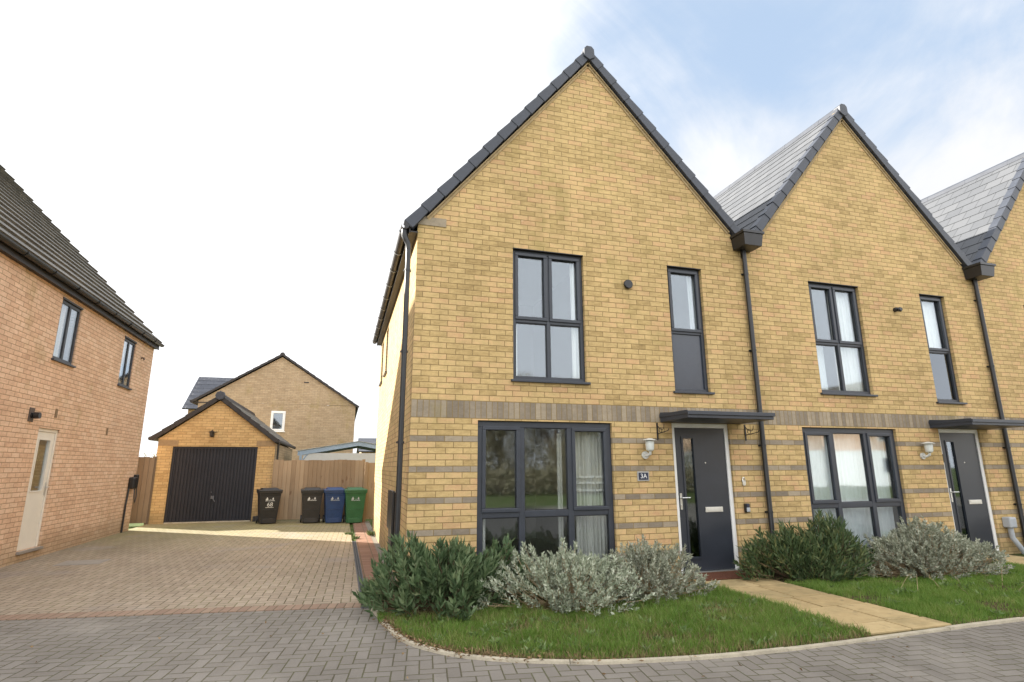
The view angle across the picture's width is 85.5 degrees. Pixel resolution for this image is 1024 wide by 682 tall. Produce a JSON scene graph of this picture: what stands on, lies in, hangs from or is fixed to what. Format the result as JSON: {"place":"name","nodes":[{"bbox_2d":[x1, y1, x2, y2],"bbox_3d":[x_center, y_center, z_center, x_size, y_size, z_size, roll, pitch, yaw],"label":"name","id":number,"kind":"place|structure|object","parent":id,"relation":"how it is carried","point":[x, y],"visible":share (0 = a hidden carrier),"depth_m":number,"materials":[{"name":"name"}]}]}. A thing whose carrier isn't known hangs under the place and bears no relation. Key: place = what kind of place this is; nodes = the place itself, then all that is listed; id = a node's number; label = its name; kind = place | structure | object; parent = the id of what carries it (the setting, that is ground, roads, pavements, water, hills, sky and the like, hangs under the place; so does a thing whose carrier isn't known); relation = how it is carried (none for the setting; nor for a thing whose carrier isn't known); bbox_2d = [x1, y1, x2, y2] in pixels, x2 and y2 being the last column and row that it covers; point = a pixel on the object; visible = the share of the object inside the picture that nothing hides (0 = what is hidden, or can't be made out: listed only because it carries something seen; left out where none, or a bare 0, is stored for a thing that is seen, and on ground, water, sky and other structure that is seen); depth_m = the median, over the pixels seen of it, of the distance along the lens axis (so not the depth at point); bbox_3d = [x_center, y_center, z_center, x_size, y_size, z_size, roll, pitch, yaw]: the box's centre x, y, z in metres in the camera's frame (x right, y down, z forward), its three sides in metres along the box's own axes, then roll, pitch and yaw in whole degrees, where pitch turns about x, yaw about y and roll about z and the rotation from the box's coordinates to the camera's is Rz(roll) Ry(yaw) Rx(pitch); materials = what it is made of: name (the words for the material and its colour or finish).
{"place":"outdoors","nodes":[
{"label":"outdoors","id":0,"kind":"place"},
{"bbox_2d":[0,519,359,614],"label":"driveway","id":1,"kind":"structure","parent":0,"point":[204,565],"depth_m":8.00,"materials":[{"name":"brown brick"}]},
{"bbox_2d":[53,559,109,565],"bbox_3d":[-6.788,3.510,8.760,0.620,0.022,0.500,4,-13,-16],"label":"manhole cover","id":2,"kind":"object","parent":1,"relation":"on","point":[83,562],"visible":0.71,"depth_m":8.74,"materials":[{"name":"metal"}]},
{"bbox_2d":[255,487,282,523],"bbox_3d":[-6.563,4.427,14.917,0.591,0.925,0.666,7,-15,-30],"label":"wheelie bin","id":3,"kind":"object","parent":1,"relation":"on","point":[268,501],"visible":1,"depth_m":14.71,"materials":[{"name":"black plastic"}]},
{"bbox_2d":[300,487,323,522],"bbox_3d":[-5.459,4.458,15.067,0.590,0.925,0.666,5,-14,-21],"label":"wheelie bin","id":4,"kind":"object","parent":1,"relation":"on","point":[311,500],"visible":0.99,"depth_m":14.84,"materials":[{"name":"black plastic"}]},
{"bbox_2d":[271,459,365,519],"bbox_3d":[-5.512,4.229,15.721,2.578,1.700,0.127,1,-13,-5],"label":"timber fence","id":5,"kind":"object","parent":1,"relation":"on","point":[291,479],"visible":0.52,"depth_m":15.73,"materials":[{"name":"brown wood"}]},
{"bbox_2d":[322,487,344,522],"bbox_3d":[-4.845,4.457,15.074,0.591,0.925,0.666,5,-14,-22],"label":"wheelie bin","id":6,"kind":"object","parent":1,"relation":"on","point":[334,498],"visible":0.91,"depth_m":14.84,"materials":[{"name":"blue plastic"}]},
{"bbox_2d":[343,487,367,522],"bbox_3d":[-4.280,4.447,15.036,0.590,0.925,0.666,5,-14,-21],"label":"wheelie bin","id":7,"kind":"object","parent":1,"relation":"on","point":[354,501],"visible":0.96,"depth_m":14.81,"materials":[{"name":"green plastic"}]},
{"bbox_2d":[128,519,372,573],"bbox_3d":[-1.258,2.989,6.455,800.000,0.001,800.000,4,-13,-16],"label":"ground","id":8,"kind":"structure","parent":0,"point":[133,525],"depth_m":14.68,"materials":[{"name":"beige concrete"}]},
{"bbox_2d":[0,164,164,567],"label":"detached house","id":9,"kind":"structure","parent":8,"relation":"on","point":[71,423],"depth_m":10.07,"materials":[{"name":"brick"}]},
{"bbox_2d":[17,431,54,550],"bbox_3d":[-7.917,2.471,9.234,0.106,1.879,0.614,4,-13,-16],"label":"door","id":10,"kind":"structure","parent":9,"relation":"in","point":[34,499],"depth_m":9.22,"materials":[{"name":"beige paint"}]},
{"bbox_2d":[53,305,70,356],"bbox_3d":[-8.064,-0.127,9.811,0.054,1.050,0.723,4,-13,-16],"label":"curtain","id":11,"kind":"object","parent":9,"relation":"hanging from","point":[59,332],"visible":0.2,"depth_m":9.89,"materials":[{"name":"white fabric"}]},
{"bbox_2d":[51,300,80,367],"bbox_3d":[-7.924,-0.127,9.852,0.135,1.086,0.830,4,-13,-16],"label":"window","id":12,"kind":"structure","parent":9,"relation":"in","point":[70,307],"depth_m":9.91,"materials":[{"name":"grey glass"}]},
{"bbox_2d":[118,342,125,382],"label":"curtain","id":13,"kind":"object","parent":9,"relation":"hanging from","point":[121,362],"visible":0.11,"depth_m":12.70,"materials":[{"name":"white fabric"}]},
{"bbox_2d":[117,338,134,389],"bbox_3d":[-8.766,0.524,12.588,0.135,1.096,0.800,4,-13,-16],"label":"window","id":14,"kind":"structure","parent":9,"relation":"in","point":[128,342],"depth_m":12.66,"materials":[{"name":"grey glass"}]},
{"bbox_2d":[120,475,138,532],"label":"charging point","id":15,"kind":"structure","parent":9,"relation":"attached to","point":[133,482],"depth_m":13.10,"materials":[{"name":"black plastic"}]},
{"bbox_2d":[129,456,156,524],"bbox_3d":[-10.090,3.977,14.724,0.938,1.780,0.122,5,-14,-20],"label":"timber fence","id":16,"kind":"object","parent":8,"relation":"on","point":[141,505],"visible":0.41,"depth_m":14.78,"materials":[{"name":"brown wood"}]},
{"bbox_2d":[0,602,360,620],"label":"paving border","id":17,"kind":"object","parent":8,"relation":"on","point":[171,611],"visible":0.67,"depth_m":5.73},
{"bbox_2d":[182,377,255,412],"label":"house","id":18,"kind":"structure","parent":8,"relation":"on","point":[202,385],"depth_m":27.54,"materials":[{"name":"tile"}]},
{"bbox_2d":[148,391,295,523],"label":"garage","id":19,"kind":"structure","parent":8,"relation":"on","point":[218,455],"depth_m":15.46,"materials":[{"name":"yellow brick"}]},
{"bbox_2d":[164,446,257,522],"bbox_3d":[-8.303,3.964,15.355,2.146,2.033,0.119,4,-13,-16],"label":"garage door","id":20,"kind":"structure","parent":19,"relation":"in","point":[206,483],"depth_m":15.36,"materials":[{"name":"metal"}]},
{"bbox_2d":[190,352,359,459],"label":"house","id":21,"kind":"structure","parent":8,"relation":"on","point":[290,398],"depth_m":24.33,"materials":[{"name":"beige brick"}]},
{"bbox_2d":[270,411,285,431],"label":"window","id":22,"kind":"structure","parent":21,"relation":"in","point":[272,412],"depth_m":23.95,"materials":[{"name":"white plastic"}]},
{"bbox_2d":[297,441,375,462],"bbox_3d":[-5.654,4.866,20.052,3.970,2.342,2.780,4,-13,-16],"label":"garden canopy","id":23,"kind":"object","parent":8,"relation":"on","point":[321,453],"visible":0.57,"depth_m":18.84,"materials":[{"name":"blue paint"}]},
{"bbox_2d":[352,541,368,608],"bbox_3d":[-2.368,3.443,8.513,0.078,0.034,5.715,4,-13,-16],"label":"drain channel","id":24,"kind":"object","parent":8,"relation":"on","point":[357,562],"visible":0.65,"depth_m":8.40,"materials":[{"name":"grey metal"}]},
{"bbox_2d":[353,522,394,604],"bbox_3d":[-2.804,3.907,10.616,0.318,0.001,9.950,4,-13,-16],"label":"paving border","id":25,"kind":"object","parent":8,"relation":"on","point":[367,551],"visible":0.4,"depth_m":9.90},
{"bbox_2d":[362,462,374,521],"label":"gate","id":26,"kind":"structure","parent":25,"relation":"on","point":[369,476],"depth_m":15.45,"materials":[{"name":"brown wood"}]},
{"bbox_2d":[365,521,396,580],"bbox_3d":[-2.594,3.924,10.676,0.120,0.001,9.950,4,-13,-16],"label":"gravel strip","id":27,"kind":"object","parent":8,"relation":"on","point":[374,538],"visible":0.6,"depth_m":11.13,"materials":[{"name":"grey gravel"}]},
{"bbox_2d":[366,530,375,535],"bbox_3d":[-3.035,4.167,12.056,0.290,0.140,0.300,4,-13,-16],"label":"weed tuft","id":28,"kind":"object","parent":27,"relation":"on","point":[370,533],"visible":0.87,"depth_m":12.00,"materials":[{"name":"green plant"}]},
{"bbox_2d":[372,46,780,583],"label":"terraced house","id":29,"kind":"structure","parent":8,"relation":"on","point":[583,167],"depth_m":8.05,"materials":[{"name":"brick"}]},
{"bbox_2d":[383,332,388,376],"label":"window","id":30,"kind":"structure","parent":29,"relation":"in","point":[385,372],"depth_m":12.13,"materials":[{"name":"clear glass"}]},
{"bbox_2d":[482,519,484,554],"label":"curtain","id":31,"kind":"object","parent":29,"relation":"hanging from","point":[483,535],"visible":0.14,"depth_m":7.06,"materials":[{"name":"grey fabric"}]},
{"bbox_2d":[516,325,516,375],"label":"curtain","id":32,"kind":"object","parent":29,"relation":"hanging from","point":[516,350],"visible":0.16,"depth_m":7.74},
{"bbox_2d":[476,421,614,571],"bbox_3d":[0.465,2.021,7.243,1.975,1.906,0.160,4,-13,-16],"label":"window","id":33,"kind":"structure","parent":29,"relation":"in","point":[572,510],"depth_m":7.29,"materials":[{"name":"grey plastic"}]},
{"bbox_2d":[511,250,590,384],"bbox_3d":[0.518,-0.346,7.805,1.145,1.911,0.170,4,-13,-16],"label":"window","id":34,"kind":"structure","parent":29,"relation":"in","point":[547,320],"depth_m":7.84,"materials":[{"name":"grey plastic"}]},
{"bbox_2d":[556,434,563,558],"bbox_3d":[0.661,2.155,7.504,0.083,1.780,0.048,4,-13,-16],"label":"curtain","id":35,"kind":"object","parent":29,"relation":"hanging from","point":[559,484],"visible":0.67,"depth_m":7.54,"materials":[{"name":"white fabric"}]},
{"bbox_2d":[569,262,579,378],"bbox_3d":[0.914,-0.259,8.056,0.122,1.870,0.042,2,-13,-10],"label":"curtain","id":36,"kind":"object","parent":29,"relation":"hanging from","point":[575,353],"visible":0.61,"depth_m":8.02,"materials":[{"name":"white fabric"}]},
{"bbox_2d":[575,432,607,558],"bbox_3d":[1.079,2.135,7.583,0.453,1.850,0.083,4,-13,-16],"label":"curtain","id":37,"kind":"object","parent":29,"relation":"hanging from","point":[591,533],"visible":0.85,"depth_m":7.61,"materials":[{"name":"white fabric"}]},
{"bbox_2d":[637,471,648,480],"bbox_3d":[1.812,1.864,7.642,0.180,0.130,0.022,4,-13,-16],"label":"number plate","id":38,"kind":"object","parent":29,"relation":"attached to","point":[642,475],"visible":1,"depth_m":7.63,"materials":[{"name":"plastic"}]},
{"bbox_2d":[667,267,714,394],"bbox_3d":[2.662,-0.174,8.424,0.680,1.976,0.170,4,-13,-16],"label":"window","id":39,"kind":"structure","parent":29,"relation":"in","point":[688,347],"depth_m":8.39,"materials":[{"name":"grey glass"}]},
{"bbox_2d":[686,275,696,329],"bbox_3d":[2.830,-0.573,8.733,0.123,0.970,0.048,4,-13,-16],"label":"curtain","id":40,"kind":"object","parent":29,"relation":"hanging from","point":[691,303],"visible":0.85,"depth_m":8.74,"materials":[{"name":"white fabric"}]},
{"bbox_2d":[674,428,734,571],"bbox_3d":[2.746,2.227,7.901,0.840,1.949,0.113,4,-13,-16],"label":"door","id":41,"kind":"structure","parent":29,"relation":"in","point":[714,528],"depth_m":7.92,"materials":[{"name":"grey metal"}]},
{"bbox_2d":[744,503,749,512],"bbox_3d":[3.391,2.406,7.985,0.075,0.125,0.055,4,-13,-16],"label":"key safe","id":42,"kind":"object","parent":29,"relation":"attached to","point":[746,507],"visible":1,"depth_m":7.97,"materials":[{"name":"black plastic"}]},
{"bbox_2d":[371,609,1023,664],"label":"kerb","id":43,"kind":"structure","parent":8,"relation":"on","point":[715,655],"depth_m":4.39,"materials":[{"name":"concrete"}]},
{"bbox_2d":[713,104,1023,566],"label":"terraced house","id":44,"kind":"structure","parent":8,"relation":"on","point":[830,203],"depth_m":9.51,"materials":[{"name":"brick"}]},
{"bbox_2d":[816,346,827,389],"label":"curtain","id":45,"kind":"object","parent":44,"relation":"hanging from","point":[822,370],"visible":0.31,"depth_m":9.26,"materials":[{"name":"white fabric"}]},
{"bbox_2d":[808,283,877,396],"bbox_3d":[5.456,-0.033,9.251,1.145,1.911,0.170,4,-13,-16],"label":"window","id":46,"kind":"structure","parent":44,"relation":"in","point":[837,342],"depth_m":9.30,"materials":[{"name":"grey glass"}]},
{"bbox_2d":[826,291,862,390],"bbox_3d":[5.671,0.047,9.467,0.502,1.870,0.054,4,-13,-16],"label":"curtain","id":47,"kind":"object","parent":44,"relation":"hanging from","point":[851,370],"visible":0.58,"depth_m":9.47,"materials":[{"name":"white fabric"}]},
{"bbox_2d":[807,434,895,544],"bbox_3d":[5.341,2.415,8.872,1.862,1.850,0.044,4,-13,-16],"label":"curtain","id":48,"kind":"object","parent":44,"relation":"hanging from","point":[850,468],"visible":0.45,"depth_m":8.94,"materials":[{"name":"white fabric"}]},
{"bbox_2d":[802,428,908,546],"bbox_3d":[5.393,2.325,8.726,1.897,1.872,0.086,4,-13,-16],"label":"window","id":49,"kind":"structure","parent":44,"relation":"in","point":[865,434],"depth_m":8.77,"materials":[{"name":"grey plastic"}]},
{"bbox_2d":[921,301,941,347],"bbox_3d":[7.643,-0.242,10.144,0.383,1.020,0.053,4,-13,-16],"label":"curtain","id":50,"kind":"object","parent":44,"relation":"hanging from","point":[931,324],"visible":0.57,"depth_m":10.17,"materials":[{"name":"white fabric"}]},
{"bbox_2d":[919,295,967,404],"bbox_3d":[7.600,0.139,9.870,0.680,1.976,0.170,4,-13,-16],"label":"window","id":51,"kind":"structure","parent":44,"relation":"in","point":[940,358],"depth_m":9.85,"materials":[{"name":"grey glass"}]},
{"bbox_2d":[939,433,994,550],"bbox_3d":[7.685,2.540,9.346,0.840,1.949,0.113,4,-13,-16],"label":"door","id":52,"kind":"structure","parent":44,"relation":"in","point":[971,491],"depth_m":9.39,"materials":[{"name":"grey metal"}]},
{"bbox_2d":[1002,517,1023,554],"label":"soil pipe","id":53,"kind":"object","parent":44,"relation":"attached to","point":[1010,524],"visible":0.99,"depth_m":9.27,"materials":[{"name":"grey plastic"}]},
{"bbox_2d":[356,438,376,452],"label":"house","id":54,"kind":"structure","parent":0,"point":[371,440],"depth_m":37.15,"materials":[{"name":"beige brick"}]},
{"bbox_2d":[0,595,1023,681],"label":"road","id":55,"kind":"structure","parent":0,"point":[354,645],"depth_m":4.32,"materials":[{"name":"grey brick"}]},
{"bbox_2d":[30,612,962,681],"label":"leaf litter","id":56,"kind":"object","parent":55,"relation":"on","point":[413,639],"visible":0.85,"depth_m":4.50,"materials":[{"name":"brown plant"}]},
{"bbox_2d":[0,0,1023,457],"label":"sky","id":57,"kind":"structure","parent":0,"point":[245,176],"materials":[{"name":"white"}]},
{"bbox_2d":[380,576,869,659],"bbox_3d":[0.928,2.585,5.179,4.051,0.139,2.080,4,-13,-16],"label":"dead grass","id":58,"kind":"structure","parent":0,"point":[613,655],"depth_m":4.83,"materials":[{"name":"plant"}]},
{"bbox_2d":[352,529,544,621],"bbox_3d":[-0.625,2.431,5.853,2.126,0.846,1.513,1,-13,-6],"label":"green shrub","id":59,"kind":"object","parent":58,"relation":"on","point":[443,576],"visible":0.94,"depth_m":5.67,"materials":[{"name":"green plant"}]},
{"bbox_2d":[471,536,656,615],"bbox_3d":[0.575,2.516,5.951,1.944,0.719,1.552,11,-17,-41],"label":"silver shrub","id":60,"kind":"object","parent":58,"relation":"on","point":[581,575],"visible":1,"depth_m":5.75,"materials":[{"name":"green plant"}]},
{"bbox_2d":[589,534,720,604],"bbox_3d":[1.504,2.618,6.449,1.616,0.733,1.356,4,-13,-16],"label":"silver shrub","id":61,"kind":"object","parent":58,"relation":"on","point":[651,566],"visible":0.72,"depth_m":6.20,"materials":[{"name":"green plant"}]},
{"bbox_2d":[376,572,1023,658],"bbox_3d":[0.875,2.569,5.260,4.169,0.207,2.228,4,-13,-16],"label":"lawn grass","id":62,"kind":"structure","parent":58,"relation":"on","point":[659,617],"depth_m":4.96,"materials":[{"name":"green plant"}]},
{"bbox_2d":[679,575,950,636],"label":"path","id":63,"kind":"structure","parent":0,"point":[877,619],"depth_m":5.72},
{"bbox_2d":[684,570,757,580],"bbox_3d":[2.782,3.114,7.356,0.900,0.019,0.420,4,-13,-16],"label":"doormat","id":64,"kind":"object","parent":63,"relation":"on","point":[722,575],"visible":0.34,"depth_m":7.30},
{"bbox_2d":[751,561,1023,624],"bbox_3d":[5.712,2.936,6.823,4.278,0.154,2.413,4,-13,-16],"label":"lawn grass","id":65,"kind":"structure","parent":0,"point":[929,606],"depth_m":6.32,"materials":[{"name":"green plant"}]},
{"bbox_2d":[732,509,877,582],"bbox_3d":[3.889,2.736,7.439,2.234,0.968,1.304,4,-13,-16],"label":"green shrub","id":66,"kind":"object","parent":65,"relation":"on","point":[826,545],"visible":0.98,"depth_m":7.21,"materials":[{"name":"green plant"}]},
{"bbox_2d":[840,515,1014,579],"bbox_3d":[5.689,2.865,7.706,2.952,0.845,1.231,4,-13,-16],"label":"silver shrub","id":67,"kind":"object","parent":65,"relation":"on","point":[915,550],"visible":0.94,"depth_m":7.44,"materials":[{"name":"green plant"}]},
{"bbox_2d":[902,567,1022,593],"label":"dry weed","id":68,"kind":"object","parent":65,"relation":"on","point":[958,580],"visible":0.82,"depth_m":6.63,"materials":[{"name":"brown plant"}]},
{"bbox_2d":[953,610,1023,624],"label":"dead grass","id":69,"kind":"structure","parent":65,"relation":"on","point":[963,620],"depth_m":5.28,"materials":[{"name":"plant"}]},
{"bbox_2d":[921,152,1023,543],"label":"terraced house","id":70,"kind":"structure","parent":0,"point":[978,217],"depth_m":10.90,"materials":[{"name":"brick"}]},
{"bbox_2d":[987,554,1023,564],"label":"path","id":71,"kind":"structure","parent":0,"point":[1016,559],"depth_m":8.61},
{"bbox_2d":[1006,553,1023,556],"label":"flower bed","id":72,"kind":"object","parent":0,"point":[1021,554],"depth_m":9.21,"materials":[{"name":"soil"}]}
]}

